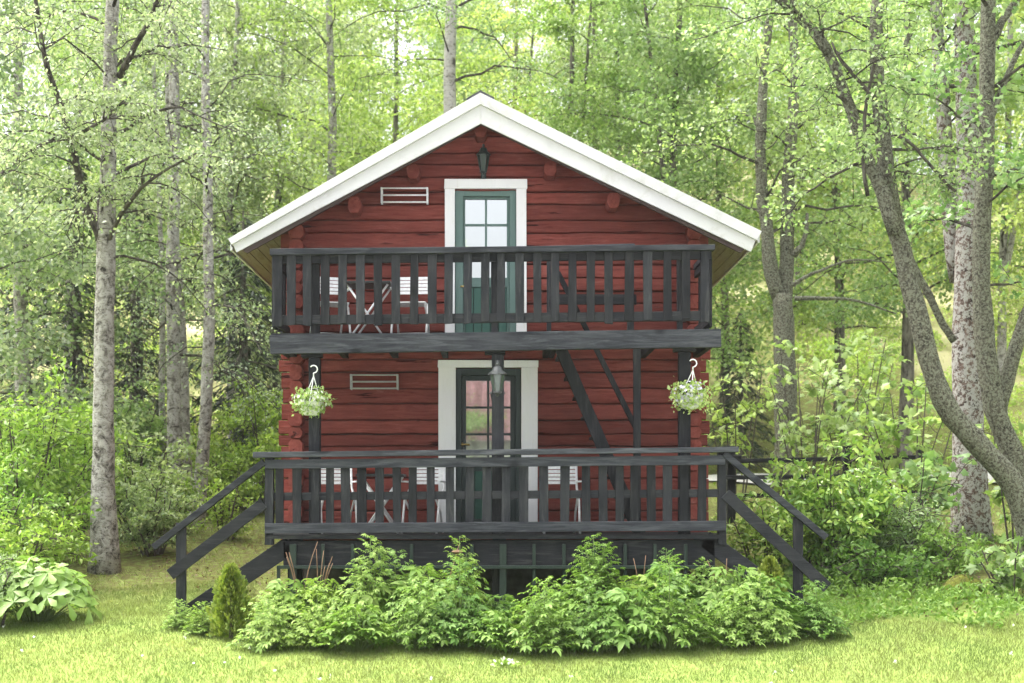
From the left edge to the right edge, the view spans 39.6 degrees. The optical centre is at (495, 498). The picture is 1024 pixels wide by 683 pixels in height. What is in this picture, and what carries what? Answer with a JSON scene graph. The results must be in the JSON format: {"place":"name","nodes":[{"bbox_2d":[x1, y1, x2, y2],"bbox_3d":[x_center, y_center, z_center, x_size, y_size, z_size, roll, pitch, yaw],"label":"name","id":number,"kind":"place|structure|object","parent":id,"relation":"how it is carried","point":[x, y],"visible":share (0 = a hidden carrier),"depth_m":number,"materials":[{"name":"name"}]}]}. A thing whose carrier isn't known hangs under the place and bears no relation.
{"place":"outdoors","nodes":[
{"label":"outdoors","id":0,"kind":"place"},
{"bbox_2d":[0,134,1023,682],"bbox_3d":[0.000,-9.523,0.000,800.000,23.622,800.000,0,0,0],"label":"ground","id":1,"kind":"structure","parent":0,"point":[138,564],"depth_m":16.36,"materials":[{"name":"green plant"}]},
{"bbox_2d":[0,550,37,626],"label":"leafy shrub","id":2,"kind":"object","parent":1,"relation":"on","point":[8,572],"visible":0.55,"depth_m":16.01,"materials":[{"name":"green plant"}]},
{"bbox_2d":[0,231,70,455],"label":"spruce tree","id":3,"kind":"object","parent":1,"relation":"on","point":[6,311],"visible":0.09,"depth_m":28.90,"materials":[{"name":"green plant"}]},
{"bbox_2d":[0,497,98,573],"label":"leafy shrub","id":4,"kind":"object","parent":1,"relation":"on","point":[37,531],"visible":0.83,"depth_m":18.62,"materials":[{"name":"green plant"}]},
{"bbox_2d":[0,441,100,545],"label":"leafy shrub","id":5,"kind":"object","parent":1,"relation":"on","point":[23,497],"visible":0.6,"depth_m":19.57,"materials":[{"name":"green plant"}]},
{"bbox_2d":[0,555,102,624],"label":"broad leaved plant","id":6,"kind":"object","parent":1,"relation":"on","point":[43,589],"visible":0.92,"depth_m":16.04,"materials":[{"name":"green plant"}]},
{"bbox_2d":[0,403,145,540],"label":"leafy shrub","id":7,"kind":"object","parent":1,"relation":"on","point":[59,460],"visible":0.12,"depth_m":22.53,"materials":[{"name":"green plant"}]},
{"bbox_2d":[0,147,156,499],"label":"spruce tree","id":8,"kind":"object","parent":1,"relation":"on","point":[79,364],"visible":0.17,"depth_m":27.90,"materials":[{"name":"green plant"}]},
{"bbox_2d":[0,0,157,456],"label":"broadleaf tree","id":9,"kind":"object","parent":1,"relation":"on","point":[7,354],"visible":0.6,"depth_m":23.89,"materials":[{"name":"green plant"}]},
{"bbox_2d":[0,349,167,556],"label":"leafy shrub","id":10,"kind":"object","parent":1,"relation":"on","point":[39,478],"visible":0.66,"depth_m":20.54,"materials":[{"name":"green plant"}]},
{"bbox_2d":[0,0,199,406],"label":"broadleaf tree","id":11,"kind":"object","parent":1,"relation":"on","point":[76,86],"visible":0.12,"depth_m":31.82,"materials":[{"name":"green plant"}]},
{"bbox_2d":[0,0,237,501],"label":"broadleaf tree","id":12,"kind":"object","parent":1,"relation":"on","point":[21,295],"visible":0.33,"depth_m":26.86,"materials":[{"name":"green plant"}]},
{"bbox_2d":[57,166,199,485],"bbox_3d":[-7.383,-3.058,29.410,3.703,7.542,3.654,0,0,13],"label":"spruce tree","id":13,"kind":"object","parent":1,"relation":"on","point":[139,360],"visible":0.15,"depth_m":29.11,"materials":[{"name":"green plant"}]},
{"bbox_2d":[73,377,197,514],"bbox_3d":[-6.788,-0.969,25.941,2.445,2.560,2.420,0,0,-35],"label":"leafy shrub","id":14,"kind":"object","parent":1,"relation":"on","point":[129,410],"visible":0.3,"depth_m":25.62,"materials":[{"name":"green plant"}]},
{"bbox_2d":[0,0,273,574],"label":"birch tree","id":15,"kind":"object","parent":1,"relation":"on","point":[111,102],"visible":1,"depth_m":19.72,"materials":[{"name":"green plant"}]},
{"bbox_2d":[7,0,281,476],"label":"birch tree","id":16,"kind":"object","parent":1,"relation":"on","point":[162,349],"visible":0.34,"depth_m":26.56,"materials":[{"name":"green plant"}]},
{"bbox_2d":[70,412,220,537],"bbox_3d":[-5.750,-0.379,22.867,2.448,2.111,2.863,0,0,0],"label":"leafy shrub","id":17,"kind":"object","parent":1,"relation":"on","point":[176,474],"visible":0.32,"depth_m":22.87,"materials":[{"name":"green plant"}]},
{"bbox_2d":[0,0,296,406],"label":"broadleaf tree","id":18,"kind":"object","parent":1,"relation":"on","point":[123,84],"visible":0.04,"depth_m":33.10,"materials":[{"name":"green plant"}]},
{"bbox_2d":[17,0,282,510],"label":"birch tree","id":19,"kind":"object","parent":1,"relation":"on","point":[185,403],"visible":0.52,"depth_m":25.54,"materials":[{"name":"green plant"}]},
{"bbox_2d":[115,466,211,556],"bbox_3d":[-5.113,0.202,21.265,1.462,1.361,1.567,0,0,43],"label":"leafy shrub","id":20,"kind":"object","parent":1,"relation":"on","point":[151,516],"visible":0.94,"depth_m":21.02,"materials":[{"name":"green plant"}]},
{"bbox_2d":[25,0,327,513],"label":"birch tree","id":21,"kind":"object","parent":1,"relation":"on","point":[174,420],"visible":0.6,"depth_m":24.90,"materials":[{"name":"green plant"}]},
{"bbox_2d":[160,598,193,629],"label":"leafy perennial","id":22,"kind":"object","parent":1,"relation":"on","point":[181,618],"visible":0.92,"depth_m":15.94,"materials":[{"name":"green plant"}]},
{"bbox_2d":[24,0,338,526],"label":"birch tree","id":23,"kind":"object","parent":1,"relation":"on","point":[205,416],"visible":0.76,"depth_m":24.21,"materials":[{"name":"green plant"}]},
{"bbox_2d":[181,601,223,637],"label":"leafy perennial","id":24,"kind":"object","parent":1,"relation":"on","point":[202,626],"visible":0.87,"depth_m":15.71,"materials":[{"name":"green plant"}]},
{"bbox_2d":[154,211,288,512],"bbox_3d":[-5.134,-2.488,28.390,3.644,6.601,3.827,0,0,-13],"label":"spruce tree","id":25,"kind":"object","parent":1,"relation":"on","point":[243,354],"visible":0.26,"depth_m":28.50,"materials":[{"name":"green plant"}]},
{"bbox_2d":[162,390,281,509],"bbox_3d":[-4.807,-0.957,27.225,2.919,2.348,3.169,0,0,0],"label":"leafy shrub","id":26,"kind":"object","parent":1,"relation":"on","point":[227,429],"visible":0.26,"depth_m":27.28,"materials":[{"name":"green plant"}]},
{"bbox_2d":[192,478,263,540],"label":"leafy shrub","id":27,"kind":"object","parent":1,"relation":"on","point":[219,506],"visible":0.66,"depth_m":22.56,"materials":[{"name":"green plant"}]},
{"bbox_2d":[205,561,255,638],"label":"thuja shrub","id":28,"kind":"object","parent":1,"relation":"on","point":[230,589],"visible":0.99,"depth_m":15.51,"materials":[{"name":"green plant"}]},
{"bbox_2d":[186,432,274,516],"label":"leafy shrub","id":29,"kind":"object","parent":1,"relation":"on","point":[230,473],"visible":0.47,"depth_m":25.98,"materials":[{"name":"green plant"}]},
{"bbox_2d":[89,0,395,442],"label":"broadleaf tree","id":30,"kind":"object","parent":1,"relation":"on","point":[231,143],"visible":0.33,"depth_m":30.75,"materials":[{"name":"green plant"}]},
{"bbox_2d":[212,374,288,512],"bbox_3d":[-4.313,-1.015,26.899,1.835,2.694,1.959,0,0,-28],"label":"leafy shrub","id":31,"kind":"object","parent":1,"relation":"on","point":[230,420],"visible":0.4,"depth_m":26.94,"materials":[{"name":"green plant"}]},
{"bbox_2d":[225,590,302,653],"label":"leafy perennial","id":32,"kind":"object","parent":1,"relation":"on","point":[266,635],"visible":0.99,"depth_m":14.96,"materials":[{"name":"green plant"}]},
{"bbox_2d":[217,0,341,215],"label":"broadleaf tree","id":33,"kind":"object","parent":1,"relation":"on","point":[275,83],"visible":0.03,"depth_m":53.80,"materials":[{"name":"green plant"}]},
{"bbox_2d":[254,578,316,627],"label":"leafy perennial","id":34,"kind":"object","parent":1,"relation":"on","point":[276,587],"visible":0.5,"depth_m":15.87,"materials":[{"name":"green plant"}]},
{"bbox_2d":[149,0,433,399],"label":"broadleaf tree","id":35,"kind":"object","parent":1,"relation":"on","point":[306,72],"visible":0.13,"depth_m":34.86,"materials":[{"name":"green plant"}]},
{"bbox_2d":[286,581,344,648],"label":"leafy perennial","id":36,"kind":"object","parent":1,"relation":"on","point":[309,626],"visible":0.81,"depth_m":15.01,"materials":[{"name":"green plant"}]},
{"bbox_2d":[286,575,349,623],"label":"leafy perennial","id":37,"kind":"object","parent":1,"relation":"on","point":[313,580],"visible":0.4,"depth_m":15.83,"materials":[{"name":"green plant"}]},
{"bbox_2d":[129,0,528,329],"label":"broadleaf tree","id":38,"kind":"object","parent":1,"relation":"on","point":[332,134],"visible":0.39,"depth_m":30.64,"materials":[{"name":"green plant"}]},
{"bbox_2d":[258,0,417,214],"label":"broadleaf tree","id":39,"kind":"object","parent":1,"relation":"on","point":[377,124],"visible":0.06,"depth_m":42.60,"materials":[{"name":"green plant"}]},
{"bbox_2d":[307,604,397,652],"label":"leafy perennial","id":40,"kind":"object","parent":1,"relation":"on","point":[366,630],"visible":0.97,"depth_m":14.88,"materials":[{"name":"green plant"}]},
{"bbox_2d":[325,533,405,633],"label":"leafy perennial","id":41,"kind":"object","parent":1,"relation":"on","point":[372,594],"visible":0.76,"depth_m":15.53,"materials":[{"name":"green plant"}]},
{"bbox_2d":[250,0,521,220],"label":"broadleaf tree","id":42,"kind":"object","parent":1,"relation":"on","point":[416,114],"visible":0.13,"depth_m":36.54,"materials":[{"name":"green plant"}]},
{"bbox_2d":[354,548,425,630],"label":"leafy perennial","id":43,"kind":"object","parent":1,"relation":"on","point":[397,600],"visible":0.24,"depth_m":15.62,"materials":[{"name":"green plant"}]},
{"bbox_2d":[381,563,452,629],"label":"leafy perennial","id":44,"kind":"object","parent":1,"relation":"on","point":[419,571],"visible":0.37,"depth_m":15.54,"materials":[{"name":"green plant"}]},
{"bbox_2d":[377,576,461,650],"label":"leafy perennial","id":45,"kind":"object","parent":1,"relation":"on","point":[405,634],"visible":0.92,"depth_m":14.95,"materials":[{"name":"green plant"}]},
{"bbox_2d":[275,0,595,112],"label":"birch tree","id":46,"kind":"object","parent":1,"relation":"on","point":[451,15],"visible":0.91,"depth_m":29.94,"materials":[{"name":"green plant"}]},
{"bbox_2d":[369,0,529,135],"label":"broadleaf tree","id":47,"kind":"object","parent":1,"relation":"on","point":[430,71],"visible":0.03,"depth_m":49.91,"materials":[{"name":"green plant"}]},
{"bbox_2d":[414,559,500,648],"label":"leafy perennial","id":48,"kind":"object","parent":1,"relation":"on","point":[455,627],"visible":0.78,"depth_m":15.03,"materials":[{"name":"green plant"}]},
{"bbox_2d":[428,535,493,629],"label":"leafy perennial","id":49,"kind":"object","parent":1,"relation":"on","point":[474,589],"visible":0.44,"depth_m":15.53,"materials":[{"name":"green plant"}]},
{"bbox_2d":[387,0,535,139],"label":"broadleaf tree","id":50,"kind":"object","parent":1,"relation":"on","point":[436,42],"visible":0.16,"depth_m":44.38,"materials":[{"name":"green plant"}]},
{"bbox_2d":[151,90,830,614],"bbox_3d":[-0.016,-1.698,20.670,7.996,6.618,8.260,0,0,0],"label":"log cabin","id":51,"kind":"object","parent":1,"relation":"on","point":[573,282],"visible":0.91,"depth_m":17.45,"materials":[{"name":"wood"}]},
{"bbox_2d":[290,365,337,417],"bbox_3d":[-2.130,-1.258,16.704,0.554,0.630,0.558,0,0,0],"label":"hanging basket","id":52,"kind":"object","parent":51,"relation":"hanging from","point":[309,408],"visible":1,"depth_m":16.60,"materials":[{"name":"white plastic"}]},
{"bbox_2d":[390,277,429,332],"bbox_3d":[-1.034,-2.357,17.478,0.490,0.840,0.522,0,0,5],"label":"garden chair","id":53,"kind":"object","parent":51,"relation":"on","point":[424,304],"visible":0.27,"depth_m":17.67,"materials":[{"name":"white wood"}]},
{"bbox_2d":[401,467,445,533],"bbox_3d":[-0.880,0.005,17.377,0.490,0.840,0.522,0,0,10],"label":"garden chair","id":54,"kind":"object","parent":51,"relation":"on","point":[423,481],"visible":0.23,"depth_m":17.55,"materials":[{"name":"white wood"}]},
{"bbox_2d":[444,179,526,332],"bbox_3d":[-0.128,-2.988,18.176,1.057,2.149,0.288,0,0,0],"label":"door","id":55,"kind":"structure","parent":51,"relation":"in","point":[472,218],"depth_m":18.10,"materials":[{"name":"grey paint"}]},
{"bbox_2d":[438,360,537,521],"bbox_3d":[-0.098,-0.657,18.177,1.277,2.211,0.287,0,0,0],"label":"door","id":56,"kind":"structure","parent":51,"relation":"in","point":[464,395],"depth_m":18.10,"materials":[{"name":"green paint"}]},
{"bbox_2d":[667,359,716,414],"bbox_3d":[2.299,-1.310,16.675,0.589,0.666,0.562,0,0,0],"label":"hanging basket","id":57,"kind":"object","parent":51,"relation":"hanging from","point":[692,401],"visible":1,"depth_m":16.60,"materials":[{"name":"green plastic"}]},
{"bbox_2d":[460,610,525,653],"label":"leafy perennial","id":58,"kind":"object","parent":1,"relation":"on","point":[489,641],"visible":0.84,"depth_m":14.84,"materials":[{"name":"green plant"}]},
{"bbox_2d":[475,594,526,626],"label":"leafy perennial","id":59,"kind":"object","parent":1,"relation":"on","point":[501,605],"visible":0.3,"depth_m":15.72,"materials":[{"name":"green plant"}]},
{"bbox_2d":[424,0,588,141],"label":"broadleaf tree","id":60,"kind":"object","parent":1,"relation":"on","point":[511,52],"visible":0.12,"depth_m":39.52,"materials":[{"name":"green plant"}]},
{"bbox_2d":[0,203,1023,515],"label":"undergrowth","id":61,"kind":"object","parent":1,"relation":"on","point":[822,341],"visible":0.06,"depth_m":40.56,"materials":[{"name":"green plant"}]},
{"bbox_2d":[498,575,591,656],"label":"leafy perennial","id":62,"kind":"object","parent":1,"relation":"on","point":[541,637],"visible":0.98,"depth_m":14.76,"materials":[{"name":"green plant"}]},
{"bbox_2d":[491,0,681,168],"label":"broadleaf tree","id":63,"kind":"object","parent":1,"relation":"on","point":[553,22],"visible":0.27,"depth_m":32.00,"materials":[{"name":"green plant"}]},
{"bbox_2d":[554,533,629,627],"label":"leafy perennial","id":64,"kind":"object","parent":1,"relation":"on","point":[596,565],"visible":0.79,"depth_m":15.55,"materials":[{"name":"green plant"}]},
{"bbox_2d":[553,574,631,653],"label":"leafy perennial","id":65,"kind":"object","parent":1,"relation":"on","point":[586,628],"visible":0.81,"depth_m":14.82,"materials":[{"name":"green plant"}]},
{"bbox_2d":[476,0,733,180],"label":"broadleaf tree","id":66,"kind":"object","parent":1,"relation":"on","point":[549,52],"visible":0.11,"depth_m":36.41,"materials":[{"name":"green plant"}]},
{"bbox_2d":[587,587,671,652],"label":"leafy perennial","id":67,"kind":"object","parent":1,"relation":"on","point":[633,627],"visible":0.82,"depth_m":14.88,"materials":[{"name":"green plant"}]},
{"bbox_2d":[491,0,785,286],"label":"broadleaf tree","id":68,"kind":"object","parent":1,"relation":"on","point":[578,64],"visible":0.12,"depth_m":34.58,"materials":[{"name":"green plant"}]},
{"bbox_2d":[608,574,684,619],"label":"leafy perennial","id":69,"kind":"object","parent":1,"relation":"on","point":[632,586],"visible":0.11,"depth_m":15.62,"materials":[{"name":"green plant"}]},
{"bbox_2d":[631,562,705,626],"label":"leafy perennial","id":70,"kind":"object","parent":1,"relation":"on","point":[673,582],"visible":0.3,"depth_m":15.60,"materials":[{"name":"green plant"}]},
{"bbox_2d":[521,0,816,386],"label":"broadleaf tree","id":71,"kind":"object","parent":1,"relation":"on","point":[678,57],"visible":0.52,"depth_m":30.20,"materials":[{"name":"green plant"}]},
{"bbox_2d":[626,554,724,650],"bbox_3d":[1.848,1.091,15.063,1.139,1.021,0.973,0,0,23],"label":"leafy perennial","id":72,"kind":"object","parent":1,"relation":"on","point":[678,628],"visible":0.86,"depth_m":14.95,"materials":[{"name":"green plant"}]},
{"bbox_2d":[587,0,861,433],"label":"broadleaf tree","id":73,"kind":"object","parent":1,"relation":"on","point":[727,300],"visible":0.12,"depth_m":36.57,"materials":[{"name":"green plant"}]},
{"bbox_2d":[689,564,767,629],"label":"leafy perennial","id":74,"kind":"object","parent":1,"relation":"on","point":[709,595],"visible":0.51,"depth_m":15.60,"materials":[{"name":"green plant"}]},
{"bbox_2d":[697,584,766,648],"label":"leafy perennial","id":75,"kind":"object","parent":1,"relation":"on","point":[728,633],"visible":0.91,"depth_m":15.06,"materials":[{"name":"green plant"}]},
{"bbox_2d":[702,308,774,473],"bbox_3d":[5.822,-2.283,32.989,2.496,4.305,2.376,0,0,-23],"label":"spruce tree","id":76,"kind":"object","parent":1,"relation":"on","point":[742,428],"visible":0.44,"depth_m":32.92,"materials":[{"name":"green plant"}]},
{"bbox_2d":[703,359,778,501],"bbox_3d":[4.394,-1.141,25.925,1.585,2.861,1.727,0,0,0],"label":"maple sapling","id":77,"kind":"object","parent":1,"relation":"on","point":[743,406],"visible":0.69,"depth_m":25.95,"materials":[{"name":"green plant"}]},
{"bbox_2d":[706,575,813,632],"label":"leafy perennial","id":78,"kind":"object","parent":1,"relation":"on","point":[790,607],"visible":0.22,"depth_m":15.65,"materials":[{"name":"green plant"}]},
{"bbox_2d":[710,490,812,570],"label":"rhododendron","id":79,"kind":"object","parent":1,"relation":"on","point":[749,533],"visible":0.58,"depth_m":19.14,"materials":[{"name":"green plant"}]},
{"bbox_2d":[725,570,801,645],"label":"leafy perennial","id":80,"kind":"object","parent":1,"relation":"on","point":[771,632],"visible":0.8,"depth_m":15.20,"materials":[{"name":"green plant"}]},
{"bbox_2d":[757,555,788,609],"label":"thuja shrub","id":81,"kind":"object","parent":1,"relation":"on","point":[769,565],"visible":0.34,"depth_m":16.18,"materials":[{"name":"green plant"}]},
{"bbox_2d":[617,0,939,492],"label":"forked tree","id":82,"kind":"object","parent":1,"relation":"on","point":[780,283],"visible":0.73,"depth_m":27.88,"materials":[{"name":"green plant"}]},
{"bbox_2d":[709,0,917,324],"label":"broadleaf tree","id":83,"kind":"object","parent":1,"relation":"on","point":[801,177],"visible":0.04,"depth_m":44.62,"materials":[{"name":"green plant"}]},
{"bbox_2d":[765,336,875,479],"bbox_3d":[5.674,-1.361,25.348,1.848,3.159,2.410,0,0,5],"label":"maple sapling","id":84,"kind":"object","parent":1,"relation":"on","point":[829,419],"visible":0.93,"depth_m":25.32,"materials":[{"name":"green plant"}]},
{"bbox_2d":[789,580,853,639],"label":"leafy perennial","id":85,"kind":"object","parent":1,"relation":"on","point":[822,626],"visible":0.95,"depth_m":15.52,"materials":[{"name":"green plant"}]},
{"bbox_2d":[691,0,955,438],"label":"broadleaf tree","id":86,"kind":"object","parent":1,"relation":"on","point":[837,331],"visible":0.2,"depth_m":35.67,"materials":[{"name":"green plant"}]},
{"bbox_2d":[726,446,925,522],"bbox_3d":[5.726,-0.198,24.751,3.674,1.456,0.505,0,0,-1],"label":"rail fence","id":87,"kind":"object","parent":1,"relation":"on","point":[732,477],"visible":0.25,"depth_m":24.74,"materials":[{"name":"grey paint"}]},
{"bbox_2d":[735,424,921,574],"bbox_3d":[4.723,0.062,19.846,2.424,2.182,2.792,0,0,33],"label":"rhododendron","id":88,"kind":"object","parent":1,"relation":"on","point":[838,510],"visible":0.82,"depth_m":19.24,"materials":[{"name":"green plant"}]},
{"bbox_2d":[664,0,1023,572],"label":"leaning tree","id":89,"kind":"object","parent":1,"relation":"on","point":[993,461],"visible":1,"depth_m":18.17,"materials":[{"name":"green plant"}]},
{"bbox_2d":[800,326,912,487],"bbox_3d":[6.752,-1.587,26.410,1.566,3.293,2.160,0,0,43],"label":"maple sapling","id":90,"kind":"object","parent":1,"relation":"on","point":[864,392],"visible":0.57,"depth_m":26.35,"materials":[{"name":"green plant"}]},
{"bbox_2d":[711,0,1023,471],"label":"broadleaf tree","id":91,"kind":"object","parent":1,"relation":"on","point":[907,367],"visible":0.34,"depth_m":30.85,"materials":[{"name":"green plant"}]},
{"bbox_2d":[808,534,952,594],"bbox_3d":[5.008,0.899,18.714,1.700,0.894,1.729,0,0,-22],"label":"leafy shrub","id":92,"kind":"object","parent":1,"relation":"on","point":[846,561],"visible":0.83,"depth_m":18.35,"materials":[{"name":"green plant"}]},
{"bbox_2d":[834,376,951,520],"bbox_3d":[6.852,-0.923,23.521,2.223,2.875,2.112,0,0,0],"label":"maple sapling","id":93,"kind":"object","parent":1,"relation":"on","point":[879,429],"visible":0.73,"depth_m":23.55,"materials":[{"name":"green plant"}]},
{"bbox_2d":[776,528,1023,629],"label":"ground cover","id":94,"kind":"object","parent":1,"relation":"on","point":[895,590],"visible":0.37,"depth_m":17.28,"materials":[{"name":"green plant"}]},
{"bbox_2d":[845,487,955,557],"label":"leafy shrub","id":95,"kind":"object","parent":1,"relation":"on","point":[896,511],"visible":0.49,"depth_m":19.27,"materials":[{"name":"green plant"}]},
{"bbox_2d":[778,0,1023,545],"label":"maple tree","id":96,"kind":"object","parent":1,"relation":"on","point":[973,513],"visible":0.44,"depth_m":21.36,"materials":[{"name":"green plant"}]},
{"bbox_2d":[845,450,976,528],"bbox_3d":[5.997,0.070,21.019,2.023,1.598,1.592,0,0,0],"label":"maple sapling","id":97,"kind":"object","parent":1,"relation":"on","point":[926,478],"visible":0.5,"depth_m":20.79,"materials":[{"name":"green plant"}]},
{"bbox_2d":[874,515,987,580],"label":"leafy shrub","id":98,"kind":"object","parent":1,"relation":"on","point":[930,533],"visible":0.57,"depth_m":19.02,"materials":[{"name":"green plant"}]},
{"bbox_2d":[863,0,1023,450],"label":"broadleaf tree","id":99,"kind":"object","parent":1,"relation":"on","point":[1004,306],"visible":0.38,"depth_m":29.91,"materials":[{"name":"green plant"}]},
{"bbox_2d":[886,0,1023,477],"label":"mossy tree","id":100,"kind":"object","parent":1,"relation":"on","point":[996,387],"visible":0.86,"depth_m":19.21,"materials":[{"name":"green plant"}]},
{"bbox_2d":[963,532,1023,600],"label":"maple sapling","id":101,"kind":"object","parent":1,"relation":"on","point":[1012,573],"visible":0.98,"depth_m":17.91,"materials":[{"name":"green plant"}]},
{"bbox_2d":[975,418,1023,549],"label":"maple sapling","id":102,"kind":"object","parent":1,"relation":"on","point":[997,494],"visible":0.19,"depth_m":20.60,"materials":[{"name":"green plant"}]},
{"bbox_2d":[0,579,1023,682],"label":"lawn grass","id":103,"kind":"structure","parent":0,"point":[125,603],"depth_m":14.63,"materials":[{"name":"green plant"}]},
{"bbox_2d":[0,0,1023,174],"label":"sky","id":104,"kind":"structure","parent":0,"point":[403,44],"materials":[{"name":"white"}]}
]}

